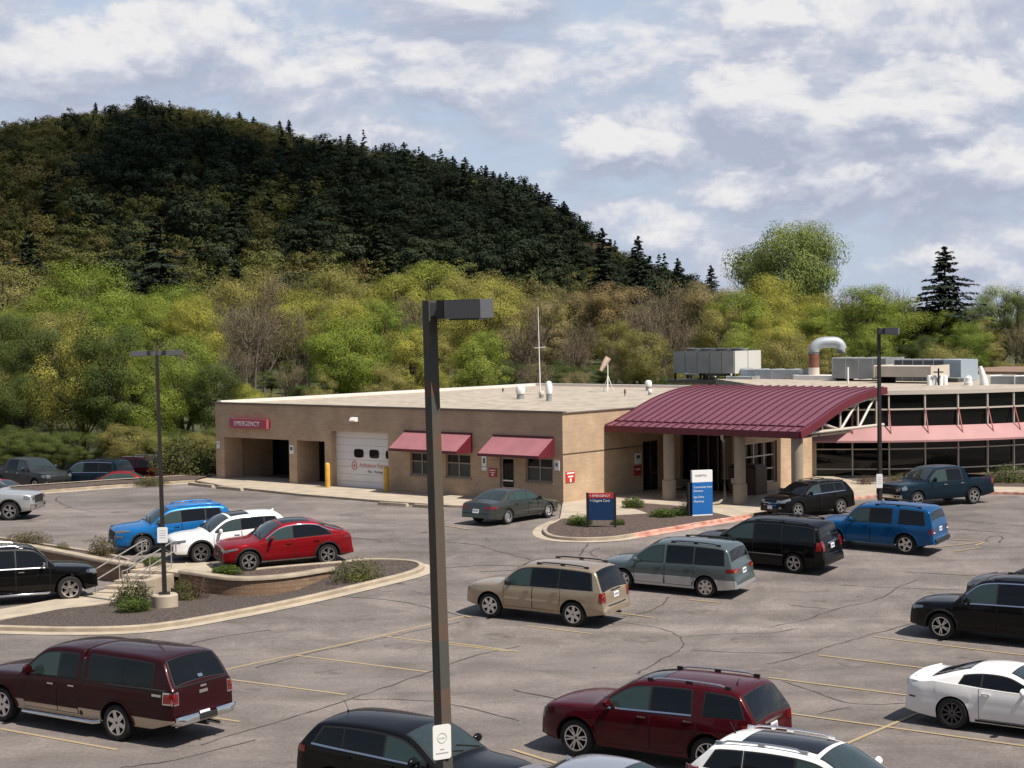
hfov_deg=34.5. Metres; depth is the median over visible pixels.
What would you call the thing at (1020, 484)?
mulch bed
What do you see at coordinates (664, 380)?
bushy tree
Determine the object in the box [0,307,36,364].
broadleaf tree
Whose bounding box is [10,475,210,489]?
mulch bed
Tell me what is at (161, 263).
conifer tree
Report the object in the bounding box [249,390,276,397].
broadleaf tree
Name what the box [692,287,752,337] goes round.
broadleaf tree
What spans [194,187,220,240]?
hill conifer
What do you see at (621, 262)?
broadleaf tree
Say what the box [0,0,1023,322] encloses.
sky
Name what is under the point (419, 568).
kerb
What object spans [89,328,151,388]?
broadleaf tree
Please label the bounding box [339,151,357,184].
hill conifer
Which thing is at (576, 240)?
hill conifer
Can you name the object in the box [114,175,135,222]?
hill conifer
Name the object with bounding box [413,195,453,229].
broadleaf tree
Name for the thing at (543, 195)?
ridge conifer
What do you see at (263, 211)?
hill conifer
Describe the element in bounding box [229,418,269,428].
emergency sign
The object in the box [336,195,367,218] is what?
broadleaf tree
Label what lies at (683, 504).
shrub
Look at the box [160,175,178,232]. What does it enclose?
hill conifer
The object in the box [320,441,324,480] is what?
porch door
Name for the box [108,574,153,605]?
shrub
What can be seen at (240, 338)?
budding tree
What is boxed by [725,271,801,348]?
broadleaf tree
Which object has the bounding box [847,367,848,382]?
roof pole
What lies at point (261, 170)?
broadleaf tree
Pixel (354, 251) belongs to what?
broadleaf tree
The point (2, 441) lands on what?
bushy tree
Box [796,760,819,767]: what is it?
window
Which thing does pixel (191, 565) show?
sidewalk
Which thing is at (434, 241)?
broadleaf tree
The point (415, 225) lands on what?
broadleaf tree
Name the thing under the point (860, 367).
air handler
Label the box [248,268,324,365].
budding tree
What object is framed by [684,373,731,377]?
roof pipes
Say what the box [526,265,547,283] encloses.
broadleaf tree
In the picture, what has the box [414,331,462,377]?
broadleaf tree
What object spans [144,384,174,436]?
broadleaf tree
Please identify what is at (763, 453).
window
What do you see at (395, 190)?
hill conifer
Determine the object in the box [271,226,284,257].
hill conifer
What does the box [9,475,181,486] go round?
lot retaining edge
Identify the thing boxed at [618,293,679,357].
budding tree
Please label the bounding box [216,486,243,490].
wheel stop
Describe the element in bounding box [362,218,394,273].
hill conifer
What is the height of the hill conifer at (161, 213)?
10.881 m
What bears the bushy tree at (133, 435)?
on the ground
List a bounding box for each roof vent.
[516,385,524,398]
[539,391,543,397]
[545,381,551,400]
[645,380,651,390]
[964,376,972,384]
[979,366,988,384]
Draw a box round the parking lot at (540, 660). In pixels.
[0,474,1023,767]
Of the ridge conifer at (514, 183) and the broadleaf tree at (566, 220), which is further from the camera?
the ridge conifer at (514, 183)
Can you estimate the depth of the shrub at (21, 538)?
63.73 m
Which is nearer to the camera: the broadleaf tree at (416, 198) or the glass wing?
the glass wing
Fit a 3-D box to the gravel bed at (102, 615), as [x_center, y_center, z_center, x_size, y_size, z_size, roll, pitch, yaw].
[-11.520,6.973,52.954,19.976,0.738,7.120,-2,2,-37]
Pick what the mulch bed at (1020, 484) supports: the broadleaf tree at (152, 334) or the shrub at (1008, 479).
the shrub at (1008, 479)
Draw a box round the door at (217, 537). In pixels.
[214,531,241,543]
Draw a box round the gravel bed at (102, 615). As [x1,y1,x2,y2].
[0,560,418,625]
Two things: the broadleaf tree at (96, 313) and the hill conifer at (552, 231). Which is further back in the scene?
the hill conifer at (552, 231)
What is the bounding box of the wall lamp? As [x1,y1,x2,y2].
[349,417,358,421]
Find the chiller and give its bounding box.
[668,348,760,383]
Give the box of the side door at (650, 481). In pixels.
[643,440,657,490]
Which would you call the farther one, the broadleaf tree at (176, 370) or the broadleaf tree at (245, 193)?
the broadleaf tree at (245, 193)
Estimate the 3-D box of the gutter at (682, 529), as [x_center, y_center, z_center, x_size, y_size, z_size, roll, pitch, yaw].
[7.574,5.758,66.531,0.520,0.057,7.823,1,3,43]
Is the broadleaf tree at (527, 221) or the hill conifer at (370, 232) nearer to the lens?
the hill conifer at (370, 232)
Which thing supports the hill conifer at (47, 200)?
on the ground
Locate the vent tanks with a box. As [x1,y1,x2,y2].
[927,368,947,384]
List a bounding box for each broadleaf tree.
[0,261,58,341]
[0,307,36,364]
[0,312,42,380]
[0,323,85,435]
[0,364,13,430]
[0,367,10,422]
[0,369,45,431]
[0,371,50,446]
[1,292,45,315]
[11,305,91,417]
[14,297,77,327]
[15,321,137,453]
[23,259,143,333]
[24,312,75,366]
[42,290,79,311]
[49,358,91,430]
[50,292,126,337]
[54,156,94,185]
[62,185,116,236]
[65,317,165,435]
[71,148,108,180]
[84,195,101,215]
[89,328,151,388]
[90,242,147,285]
[94,205,126,225]
[95,361,189,454]
[96,155,146,203]
[96,163,121,205]
[99,322,149,364]
[102,217,125,237]
[109,253,140,275]
[109,263,168,308]
[112,224,148,255]
[114,114,157,155]
[118,292,191,348]
[123,330,224,440]
[125,297,195,378]
[126,208,159,230]
[134,281,217,330]
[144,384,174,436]
[148,158,198,207]
[154,294,221,351]
[156,292,238,372]
[163,199,191,234]
[168,193,224,241]
[174,158,200,186]
[175,189,206,208]
[177,360,244,431]
[191,200,228,243]
[194,265,293,374]
[198,235,239,277]
[202,160,241,202]
[209,224,234,249]
[214,177,235,201]
[219,223,256,259]
[220,223,254,245]
[225,383,265,399]
[227,134,265,169]
[233,186,257,207]
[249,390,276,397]
[252,159,281,189]
[254,269,291,294]
[257,152,295,192]
[259,231,290,262]
[264,287,327,387]
[272,217,316,257]
[272,263,373,326]
[287,269,333,300]
[291,216,337,255]
[295,209,337,251]
[296,156,327,189]
[298,310,394,393]
[299,294,376,385]
[300,192,354,235]
[301,373,339,395]
[302,159,343,189]
[306,274,368,338]
[310,334,382,392]
[314,146,355,185]
[320,225,368,272]
[322,171,365,221]
[323,224,356,257]
[334,286,392,329]
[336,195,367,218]
[344,189,380,225]
[348,296,403,387]
[350,295,420,389]
[351,177,383,210]
[355,362,419,392]
[356,154,392,187]
[361,224,397,250]
[364,198,409,237]
[364,272,426,345]
[374,170,415,200]
[379,327,443,389]
[387,165,424,196]
[387,188,429,231]
[390,223,408,248]
[390,228,419,261]
[390,242,436,273]
[391,259,465,359]
[392,176,427,215]
[393,209,430,245]
[394,236,437,270]
[405,287,474,377]
[409,176,433,197]
[409,185,434,201]
[411,192,436,217]
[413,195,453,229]
[414,206,453,239]
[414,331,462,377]
[418,226,457,264]
[428,215,476,249]
[435,237,473,275]
[437,200,491,240]
[437,276,530,363]
[439,271,508,360]
[439,374,460,387]
[441,201,471,240]
[443,216,482,254]
[446,334,513,387]
[450,351,488,384]
[452,226,503,274]
[455,329,502,375]
[461,178,499,216]
[461,194,491,229]
[466,215,502,243]
[469,242,511,276]
[478,247,516,275]
[479,197,505,223]
[486,247,526,287]
[491,228,551,281]
[498,207,523,226]
[505,204,530,229]
[509,241,546,277]
[510,289,577,360]
[511,296,572,375]
[517,223,541,240]
[519,207,558,243]
[520,199,561,233]
[524,214,557,234]
[525,227,566,267]
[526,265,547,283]
[531,243,571,280]
[533,260,574,296]
[542,211,571,234]
[548,288,608,357]
[554,287,578,310]
[555,225,582,240]
[558,370,589,383]
[562,238,590,262]
[563,263,588,286]
[565,235,589,253]
[576,234,596,262]
[580,281,651,350]
[586,319,642,383]
[608,327,672,384]
[611,263,650,290]
[617,252,650,274]
[629,274,667,307]
[654,263,684,284]
[661,269,695,295]
[662,280,745,348]
[664,355,703,384]
[668,268,703,290]
[687,304,748,377]
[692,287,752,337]
[705,290,773,348]
[711,330,765,377]
[720,219,853,324]
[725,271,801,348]
[743,312,806,368]
[752,330,827,374]
[761,305,807,355]
[782,291,844,343]
[795,304,854,353]
[804,334,840,372]
[818,334,849,374]
[829,283,904,356]
[836,321,898,356]
[869,294,941,355]
[903,334,938,358]
[917,341,978,359]
[925,309,967,353]
[939,305,984,339]
[944,321,995,367]
[958,316,1008,366]
[967,282,1023,360]
[998,291,1023,365]
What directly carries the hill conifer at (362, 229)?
on the ground
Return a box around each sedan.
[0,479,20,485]
[91,471,145,480]
[214,517,353,570]
[462,487,559,523]
[520,754,654,767]
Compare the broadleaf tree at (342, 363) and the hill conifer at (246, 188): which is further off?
the hill conifer at (246, 188)
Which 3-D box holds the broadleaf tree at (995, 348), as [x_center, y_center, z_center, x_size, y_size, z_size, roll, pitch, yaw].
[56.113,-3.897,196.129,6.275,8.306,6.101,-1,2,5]
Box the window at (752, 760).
[744,752,793,767]
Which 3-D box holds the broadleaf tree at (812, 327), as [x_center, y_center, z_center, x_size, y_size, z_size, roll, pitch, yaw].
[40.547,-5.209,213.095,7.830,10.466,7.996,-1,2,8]
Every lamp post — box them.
[131,350,182,607]
[422,299,492,767]
[877,328,899,500]
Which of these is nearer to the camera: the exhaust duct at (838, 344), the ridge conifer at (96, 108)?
the exhaust duct at (838, 344)
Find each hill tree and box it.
[269,347,284,362]
[275,345,298,362]
[549,322,582,360]
[584,324,629,359]
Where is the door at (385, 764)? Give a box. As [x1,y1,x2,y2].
[382,760,417,767]
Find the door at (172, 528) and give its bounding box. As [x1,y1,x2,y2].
[155,523,181,543]
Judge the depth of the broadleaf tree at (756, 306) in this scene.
199.48 m
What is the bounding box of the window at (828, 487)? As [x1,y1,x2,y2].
[820,483,834,492]
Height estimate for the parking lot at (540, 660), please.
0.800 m
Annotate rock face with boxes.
[567,243,610,269]
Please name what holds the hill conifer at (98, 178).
on the ground
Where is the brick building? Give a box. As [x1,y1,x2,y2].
[213,383,689,504]
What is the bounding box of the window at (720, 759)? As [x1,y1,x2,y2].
[704,751,741,767]
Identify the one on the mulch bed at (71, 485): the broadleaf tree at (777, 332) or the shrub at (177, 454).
the shrub at (177, 454)
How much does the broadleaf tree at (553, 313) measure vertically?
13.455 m
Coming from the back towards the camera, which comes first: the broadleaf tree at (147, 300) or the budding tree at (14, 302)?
the budding tree at (14, 302)
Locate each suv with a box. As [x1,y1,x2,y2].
[0,541,97,598]
[0,636,235,739]
[67,458,133,481]
[119,455,170,476]
[467,556,630,626]
[542,666,791,761]
[825,499,950,553]
[910,572,1023,638]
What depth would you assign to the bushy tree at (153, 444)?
105.89 m
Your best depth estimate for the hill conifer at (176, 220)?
448.05 m
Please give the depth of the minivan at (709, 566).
53.05 m
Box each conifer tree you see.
[1,230,56,308]
[118,216,241,368]
[211,260,292,371]
[578,228,626,311]
[617,236,662,309]
[659,258,689,310]
[702,265,718,308]
[886,246,1011,365]
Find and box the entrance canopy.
[605,384,887,504]
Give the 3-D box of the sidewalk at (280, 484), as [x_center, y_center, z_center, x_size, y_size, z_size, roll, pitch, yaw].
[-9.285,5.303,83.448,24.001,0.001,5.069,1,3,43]
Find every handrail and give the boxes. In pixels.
[95,540,146,593]
[121,540,176,584]
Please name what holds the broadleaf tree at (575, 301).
on the ground
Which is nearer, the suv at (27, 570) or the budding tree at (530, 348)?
the suv at (27, 570)
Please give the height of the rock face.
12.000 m
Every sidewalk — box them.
[0,592,116,619]
[151,560,212,576]
[196,474,475,505]
[560,476,876,517]
[994,486,1023,492]
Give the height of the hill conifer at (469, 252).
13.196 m
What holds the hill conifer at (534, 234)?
on the ground
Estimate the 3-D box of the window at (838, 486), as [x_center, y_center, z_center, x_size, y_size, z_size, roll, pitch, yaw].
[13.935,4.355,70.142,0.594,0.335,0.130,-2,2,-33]
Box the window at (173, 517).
[157,511,180,524]
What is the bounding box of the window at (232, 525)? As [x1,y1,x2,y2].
[216,519,240,532]
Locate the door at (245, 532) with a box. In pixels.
[242,529,253,535]
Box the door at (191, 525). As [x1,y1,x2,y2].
[182,521,203,529]
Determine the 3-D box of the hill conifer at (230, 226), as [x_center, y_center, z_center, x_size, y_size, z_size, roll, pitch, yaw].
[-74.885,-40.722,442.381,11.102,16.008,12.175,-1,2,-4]
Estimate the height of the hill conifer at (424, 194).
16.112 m
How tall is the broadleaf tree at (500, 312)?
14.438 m
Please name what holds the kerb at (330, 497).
on the parking lot at (540, 660)
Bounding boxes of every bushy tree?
[0,424,41,462]
[0,436,15,464]
[1,433,51,460]
[22,433,71,466]
[35,429,89,469]
[61,431,110,464]
[92,430,133,457]
[95,422,156,457]
[128,369,179,398]
[129,430,162,455]
[138,430,185,456]
[163,430,207,458]
[179,427,215,473]
[201,425,215,456]
[232,388,262,397]
[241,371,261,388]
[257,370,283,394]
[278,359,314,386]
[288,384,320,396]
[369,357,412,387]
[376,360,445,389]
[452,363,512,386]
[484,361,535,384]
[495,359,532,383]
[512,364,547,381]
[540,365,593,383]
[551,359,593,377]
[587,364,618,383]
[608,355,659,384]
[652,375,673,384]
[653,369,679,382]
[887,352,917,358]
[956,349,991,367]
[986,360,1012,366]
[992,360,1022,366]
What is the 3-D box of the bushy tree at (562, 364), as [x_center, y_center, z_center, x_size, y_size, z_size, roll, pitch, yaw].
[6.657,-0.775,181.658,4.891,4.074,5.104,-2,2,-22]
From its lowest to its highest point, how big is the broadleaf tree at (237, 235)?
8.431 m
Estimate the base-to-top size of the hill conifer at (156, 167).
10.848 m
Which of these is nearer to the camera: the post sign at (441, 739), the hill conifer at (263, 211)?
the post sign at (441, 739)
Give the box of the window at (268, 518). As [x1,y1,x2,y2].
[264,516,275,521]
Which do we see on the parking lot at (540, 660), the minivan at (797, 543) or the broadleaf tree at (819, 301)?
the minivan at (797, 543)
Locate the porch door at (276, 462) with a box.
[272,439,279,473]
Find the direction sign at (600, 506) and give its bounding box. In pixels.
[586,492,615,527]
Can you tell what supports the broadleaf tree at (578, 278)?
on the ground
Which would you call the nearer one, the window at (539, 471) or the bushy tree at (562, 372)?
the window at (539, 471)
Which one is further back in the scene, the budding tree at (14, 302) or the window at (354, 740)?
the budding tree at (14, 302)
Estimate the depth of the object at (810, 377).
105.74 m
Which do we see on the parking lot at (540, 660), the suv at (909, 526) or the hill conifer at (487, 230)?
the suv at (909, 526)
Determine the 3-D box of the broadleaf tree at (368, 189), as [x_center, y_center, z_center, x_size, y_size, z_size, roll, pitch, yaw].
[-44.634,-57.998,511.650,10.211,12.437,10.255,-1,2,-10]
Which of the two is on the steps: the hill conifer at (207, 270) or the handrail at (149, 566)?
the handrail at (149, 566)
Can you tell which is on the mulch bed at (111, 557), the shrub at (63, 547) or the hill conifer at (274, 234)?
the shrub at (63, 547)
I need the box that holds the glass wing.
[707,374,1023,477]
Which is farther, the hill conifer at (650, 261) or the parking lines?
the hill conifer at (650, 261)
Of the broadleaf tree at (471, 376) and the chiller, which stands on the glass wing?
the chiller
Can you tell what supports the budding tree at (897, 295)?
on the ground
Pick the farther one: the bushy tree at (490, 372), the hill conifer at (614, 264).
the hill conifer at (614, 264)
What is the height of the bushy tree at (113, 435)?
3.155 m
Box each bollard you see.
[325,463,329,486]
[383,466,388,491]
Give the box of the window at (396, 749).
[384,736,424,765]
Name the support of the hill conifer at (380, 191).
on the ground
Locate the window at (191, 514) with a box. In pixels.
[181,508,204,521]
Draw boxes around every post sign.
[157,527,167,542]
[432,724,450,759]
[876,474,882,487]
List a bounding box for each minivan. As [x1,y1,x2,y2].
[602,534,754,596]
[694,513,843,572]
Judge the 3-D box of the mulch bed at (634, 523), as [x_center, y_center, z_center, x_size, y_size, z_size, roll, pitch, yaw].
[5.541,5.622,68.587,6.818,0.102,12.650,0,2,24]
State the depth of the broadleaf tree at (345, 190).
492.40 m
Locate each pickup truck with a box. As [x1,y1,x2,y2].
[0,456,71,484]
[0,481,45,519]
[876,464,994,503]
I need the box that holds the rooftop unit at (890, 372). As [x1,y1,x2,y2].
[873,364,949,382]
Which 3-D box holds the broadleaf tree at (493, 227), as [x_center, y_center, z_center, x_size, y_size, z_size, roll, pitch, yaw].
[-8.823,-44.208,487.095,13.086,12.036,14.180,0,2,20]
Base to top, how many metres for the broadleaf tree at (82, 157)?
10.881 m
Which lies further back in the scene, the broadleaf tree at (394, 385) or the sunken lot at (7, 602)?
the broadleaf tree at (394, 385)
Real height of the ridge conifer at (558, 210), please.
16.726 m
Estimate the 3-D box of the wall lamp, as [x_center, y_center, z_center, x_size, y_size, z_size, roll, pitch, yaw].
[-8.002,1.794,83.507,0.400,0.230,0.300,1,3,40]
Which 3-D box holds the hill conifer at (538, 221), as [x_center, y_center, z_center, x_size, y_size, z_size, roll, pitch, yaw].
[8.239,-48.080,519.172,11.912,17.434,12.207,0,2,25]
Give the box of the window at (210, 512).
[206,508,220,518]
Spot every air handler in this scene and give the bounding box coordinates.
[832,357,903,380]
[894,358,977,380]
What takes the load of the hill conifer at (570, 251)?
on the ground
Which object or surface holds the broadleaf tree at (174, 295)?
on the ground
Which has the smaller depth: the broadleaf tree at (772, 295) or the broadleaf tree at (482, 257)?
the broadleaf tree at (772, 295)
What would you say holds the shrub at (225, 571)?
on the mulch bed at (273, 571)
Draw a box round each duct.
[740,368,807,378]
[808,337,845,374]
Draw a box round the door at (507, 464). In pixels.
[501,457,514,486]
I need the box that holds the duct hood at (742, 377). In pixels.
[726,375,759,378]
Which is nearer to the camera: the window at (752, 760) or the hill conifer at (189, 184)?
the window at (752, 760)
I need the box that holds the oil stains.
[111,511,989,732]
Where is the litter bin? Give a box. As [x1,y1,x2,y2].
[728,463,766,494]
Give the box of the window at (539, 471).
[524,458,553,484]
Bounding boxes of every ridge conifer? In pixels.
[93,102,98,112]
[233,112,246,122]
[283,120,294,136]
[447,156,460,173]
[459,157,477,172]
[467,165,476,185]
[482,165,491,177]
[488,171,506,185]
[511,177,520,190]
[532,183,542,206]
[537,191,547,207]
[537,192,572,228]
[555,204,576,231]
[557,201,584,241]
[562,205,584,236]
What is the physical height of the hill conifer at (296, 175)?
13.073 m
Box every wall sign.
[289,445,293,453]
[482,456,486,470]
[489,468,496,476]
[554,461,559,470]
[566,471,574,482]
[634,465,641,475]
[635,453,640,463]
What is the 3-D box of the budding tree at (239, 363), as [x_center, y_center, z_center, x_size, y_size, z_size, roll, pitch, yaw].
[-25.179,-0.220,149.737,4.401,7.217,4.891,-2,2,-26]
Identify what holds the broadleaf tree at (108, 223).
on the ground
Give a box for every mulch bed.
[0,539,136,562]
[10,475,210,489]
[210,563,340,575]
[542,502,731,536]
[862,472,1023,486]
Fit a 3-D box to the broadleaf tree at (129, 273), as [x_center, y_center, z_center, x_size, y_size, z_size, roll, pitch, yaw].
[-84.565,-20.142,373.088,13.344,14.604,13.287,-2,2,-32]
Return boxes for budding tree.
[0,264,31,311]
[79,280,142,313]
[147,333,197,388]
[204,296,266,375]
[212,345,257,398]
[216,299,289,388]
[231,295,295,391]
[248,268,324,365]
[269,302,331,387]
[272,358,309,396]
[384,291,448,349]
[489,311,551,379]
[515,357,556,383]
[552,337,592,376]
[558,319,604,366]
[604,332,651,383]
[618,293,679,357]
[623,291,688,383]
[638,274,719,348]
[641,309,701,383]
[824,283,883,354]
[870,285,916,354]
[997,318,1023,365]
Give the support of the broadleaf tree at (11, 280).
on the ground
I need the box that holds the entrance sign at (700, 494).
[687,470,712,515]
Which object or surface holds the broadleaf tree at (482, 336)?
on the ground
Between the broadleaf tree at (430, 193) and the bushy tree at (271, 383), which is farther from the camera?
the broadleaf tree at (430, 193)
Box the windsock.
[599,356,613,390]
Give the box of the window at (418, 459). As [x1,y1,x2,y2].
[409,452,426,476]
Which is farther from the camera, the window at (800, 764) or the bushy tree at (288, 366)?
the bushy tree at (288, 366)
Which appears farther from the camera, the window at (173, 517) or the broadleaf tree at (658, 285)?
the broadleaf tree at (658, 285)
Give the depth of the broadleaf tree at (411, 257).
428.68 m
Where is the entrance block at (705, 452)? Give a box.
[663,434,811,490]
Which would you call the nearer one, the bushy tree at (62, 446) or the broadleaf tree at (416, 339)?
the bushy tree at (62, 446)
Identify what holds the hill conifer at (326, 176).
on the ground
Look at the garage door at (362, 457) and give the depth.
83.96 m
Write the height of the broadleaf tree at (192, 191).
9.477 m
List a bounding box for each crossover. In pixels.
[108,499,229,554]
[165,508,283,562]
[297,700,531,767]
[685,722,885,767]
[760,477,854,515]
[966,568,1023,590]
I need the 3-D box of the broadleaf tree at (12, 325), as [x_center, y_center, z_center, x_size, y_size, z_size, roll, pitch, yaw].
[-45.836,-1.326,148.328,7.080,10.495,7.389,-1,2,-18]
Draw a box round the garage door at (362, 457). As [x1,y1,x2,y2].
[336,431,387,488]
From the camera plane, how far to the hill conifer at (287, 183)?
505.36 m
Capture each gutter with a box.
[0,564,429,634]
[44,482,195,493]
[532,521,639,541]
[635,517,750,537]
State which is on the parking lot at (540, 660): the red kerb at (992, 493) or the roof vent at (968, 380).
the red kerb at (992, 493)
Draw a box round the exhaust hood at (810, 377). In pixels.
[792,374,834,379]
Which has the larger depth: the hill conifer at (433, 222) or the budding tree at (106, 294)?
the hill conifer at (433, 222)
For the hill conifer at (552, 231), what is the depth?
485.46 m
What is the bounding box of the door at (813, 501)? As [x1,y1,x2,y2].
[806,494,821,509]
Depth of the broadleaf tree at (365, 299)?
237.91 m
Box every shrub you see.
[1,530,53,544]
[55,542,69,549]
[85,535,118,555]
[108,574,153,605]
[113,595,154,612]
[132,474,170,485]
[135,556,160,565]
[145,438,186,473]
[158,432,214,475]
[171,577,196,600]
[178,438,215,475]
[185,573,209,598]
[201,450,215,472]
[210,564,244,574]
[328,555,385,582]
[566,513,593,524]
[609,518,625,524]
[621,495,644,508]
[648,508,675,517]
[667,506,687,515]
[678,496,686,509]
[850,474,875,484]
[883,472,903,481]
[981,472,1004,483]
[987,462,1023,483]
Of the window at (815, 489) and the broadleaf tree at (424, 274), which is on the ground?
the broadleaf tree at (424, 274)
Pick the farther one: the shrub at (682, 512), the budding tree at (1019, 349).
the budding tree at (1019, 349)
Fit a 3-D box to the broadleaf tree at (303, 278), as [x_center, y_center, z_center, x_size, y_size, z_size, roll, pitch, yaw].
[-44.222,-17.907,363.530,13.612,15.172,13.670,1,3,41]
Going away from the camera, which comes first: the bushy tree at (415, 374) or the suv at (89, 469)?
the suv at (89, 469)
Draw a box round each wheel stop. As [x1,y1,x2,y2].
[188,482,214,487]
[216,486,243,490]
[377,502,408,506]
[412,504,427,507]
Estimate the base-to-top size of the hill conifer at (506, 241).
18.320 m
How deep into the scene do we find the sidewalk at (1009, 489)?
78.35 m
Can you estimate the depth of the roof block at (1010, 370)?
113.69 m
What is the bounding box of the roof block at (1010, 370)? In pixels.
[978,366,1023,374]
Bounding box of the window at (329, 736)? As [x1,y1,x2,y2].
[314,727,343,747]
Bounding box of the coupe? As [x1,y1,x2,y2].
[905,660,1023,728]
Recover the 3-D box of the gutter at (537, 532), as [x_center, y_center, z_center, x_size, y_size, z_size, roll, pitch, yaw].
[1.998,5.882,65.561,3.347,0.083,6.709,-2,2,-28]
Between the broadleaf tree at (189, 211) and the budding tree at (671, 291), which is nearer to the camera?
the budding tree at (671, 291)
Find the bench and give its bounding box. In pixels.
[675,479,690,490]
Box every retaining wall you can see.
[0,540,143,581]
[178,567,335,595]
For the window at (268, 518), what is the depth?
60.58 m
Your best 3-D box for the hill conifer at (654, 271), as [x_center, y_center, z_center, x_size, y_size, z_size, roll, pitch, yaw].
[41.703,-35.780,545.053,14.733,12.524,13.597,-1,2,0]
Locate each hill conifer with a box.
[6,147,27,178]
[16,146,25,171]
[37,175,63,228]
[44,169,63,204]
[63,133,74,156]
[90,169,102,190]
[111,213,127,256]
[112,152,138,203]
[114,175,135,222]
[130,163,152,207]
[146,164,168,207]
[148,165,167,198]
[152,182,169,216]
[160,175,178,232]
[163,185,198,248]
[182,170,195,194]
[182,224,218,280]
[190,121,216,174]
[192,175,204,201]
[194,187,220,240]
[196,262,220,296]
[214,155,238,198]
[214,202,251,258]
[222,176,254,238]
[240,166,261,215]
[244,153,272,194]
[258,204,273,239]
[261,185,284,233]
[271,166,303,213]
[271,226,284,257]
[284,217,304,250]
[286,208,297,242]
[291,162,303,195]
[291,164,310,202]
[292,169,319,220]
[295,175,316,228]
[300,221,325,271]
[310,187,328,229]
[317,200,352,222]
[319,173,340,211]
[324,206,345,259]
[328,197,362,249]
[338,154,357,192]
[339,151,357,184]
[350,158,372,206]
[350,202,365,235]
[354,213,373,249]
[362,206,392,270]
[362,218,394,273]
[365,173,376,200]
[365,183,390,228]
[369,229,401,289]
[370,249,382,280]
[372,205,402,254]
[373,233,405,293]
[383,175,405,222]
[415,164,432,198]
[421,185,430,202]
[421,209,442,263]
[444,185,450,200]
[449,171,471,204]
[458,240,477,279]
[483,204,504,244]
[484,212,497,245]
[493,197,519,238]
[501,212,524,261]
[501,221,526,277]
[525,203,546,235]
[526,231,546,274]
[542,237,569,281]
[544,227,564,266]
[558,218,568,244]
[561,233,590,274]
[564,240,580,265]
[565,245,577,277]
[573,237,586,268]
[585,254,599,267]
[589,231,597,242]
[600,239,624,267]
[606,258,623,273]
[622,260,633,290]
[640,256,663,283]
[646,263,659,281]
[657,253,669,281]
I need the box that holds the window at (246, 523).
[241,517,263,528]
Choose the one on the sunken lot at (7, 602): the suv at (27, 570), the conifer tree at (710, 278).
the suv at (27, 570)
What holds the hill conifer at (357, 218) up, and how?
on the ground
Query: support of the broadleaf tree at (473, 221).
on the ground
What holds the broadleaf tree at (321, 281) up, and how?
on the ground
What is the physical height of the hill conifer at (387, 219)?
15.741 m
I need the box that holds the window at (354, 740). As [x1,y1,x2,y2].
[343,729,384,756]
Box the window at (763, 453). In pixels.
[745,441,774,481]
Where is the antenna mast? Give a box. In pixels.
[538,316,541,390]
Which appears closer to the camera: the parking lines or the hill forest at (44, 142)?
the parking lines
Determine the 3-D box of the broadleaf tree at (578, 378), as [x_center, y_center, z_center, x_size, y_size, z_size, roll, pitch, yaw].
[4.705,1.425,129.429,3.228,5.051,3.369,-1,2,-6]
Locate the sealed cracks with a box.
[55,490,1019,767]
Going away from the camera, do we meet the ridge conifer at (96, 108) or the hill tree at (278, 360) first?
the hill tree at (278, 360)
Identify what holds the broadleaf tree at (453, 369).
on the ground
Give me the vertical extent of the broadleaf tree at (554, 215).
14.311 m
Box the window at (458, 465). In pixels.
[444,454,471,479]
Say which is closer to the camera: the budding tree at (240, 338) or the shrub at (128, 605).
the shrub at (128, 605)
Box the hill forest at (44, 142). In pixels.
[0,102,706,316]
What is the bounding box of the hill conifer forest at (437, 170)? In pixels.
[0,95,685,275]
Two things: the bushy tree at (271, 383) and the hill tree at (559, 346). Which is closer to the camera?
the bushy tree at (271, 383)
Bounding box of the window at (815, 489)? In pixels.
[806,485,820,494]
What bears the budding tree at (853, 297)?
on the ground
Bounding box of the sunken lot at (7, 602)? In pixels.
[0,580,114,608]
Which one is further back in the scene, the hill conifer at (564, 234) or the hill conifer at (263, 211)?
the hill conifer at (564, 234)
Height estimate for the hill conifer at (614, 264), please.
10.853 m
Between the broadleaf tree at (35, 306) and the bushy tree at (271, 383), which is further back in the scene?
the broadleaf tree at (35, 306)
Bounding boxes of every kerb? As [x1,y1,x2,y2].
[0,537,131,560]
[0,558,424,631]
[39,479,194,492]
[196,480,462,507]
[237,561,341,571]
[542,518,633,540]
[632,514,749,536]
[750,511,768,516]
[854,491,1023,499]
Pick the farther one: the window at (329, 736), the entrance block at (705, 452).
the entrance block at (705, 452)
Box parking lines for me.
[0,525,1023,762]
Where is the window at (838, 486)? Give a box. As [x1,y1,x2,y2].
[834,483,845,490]
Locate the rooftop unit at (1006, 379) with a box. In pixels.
[989,374,1023,383]
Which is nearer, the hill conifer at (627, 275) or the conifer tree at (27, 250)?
the conifer tree at (27, 250)
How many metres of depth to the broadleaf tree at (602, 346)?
209.43 m
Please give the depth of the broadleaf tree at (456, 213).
486.81 m
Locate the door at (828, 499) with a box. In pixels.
[822,492,837,507]
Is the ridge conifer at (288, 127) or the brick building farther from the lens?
the ridge conifer at (288, 127)
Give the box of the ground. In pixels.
[0,143,1023,481]
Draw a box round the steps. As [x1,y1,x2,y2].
[97,566,178,599]
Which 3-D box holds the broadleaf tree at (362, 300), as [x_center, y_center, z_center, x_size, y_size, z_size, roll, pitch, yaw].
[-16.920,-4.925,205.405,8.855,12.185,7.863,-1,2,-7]
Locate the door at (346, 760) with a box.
[339,751,380,767]
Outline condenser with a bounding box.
[948,377,963,381]

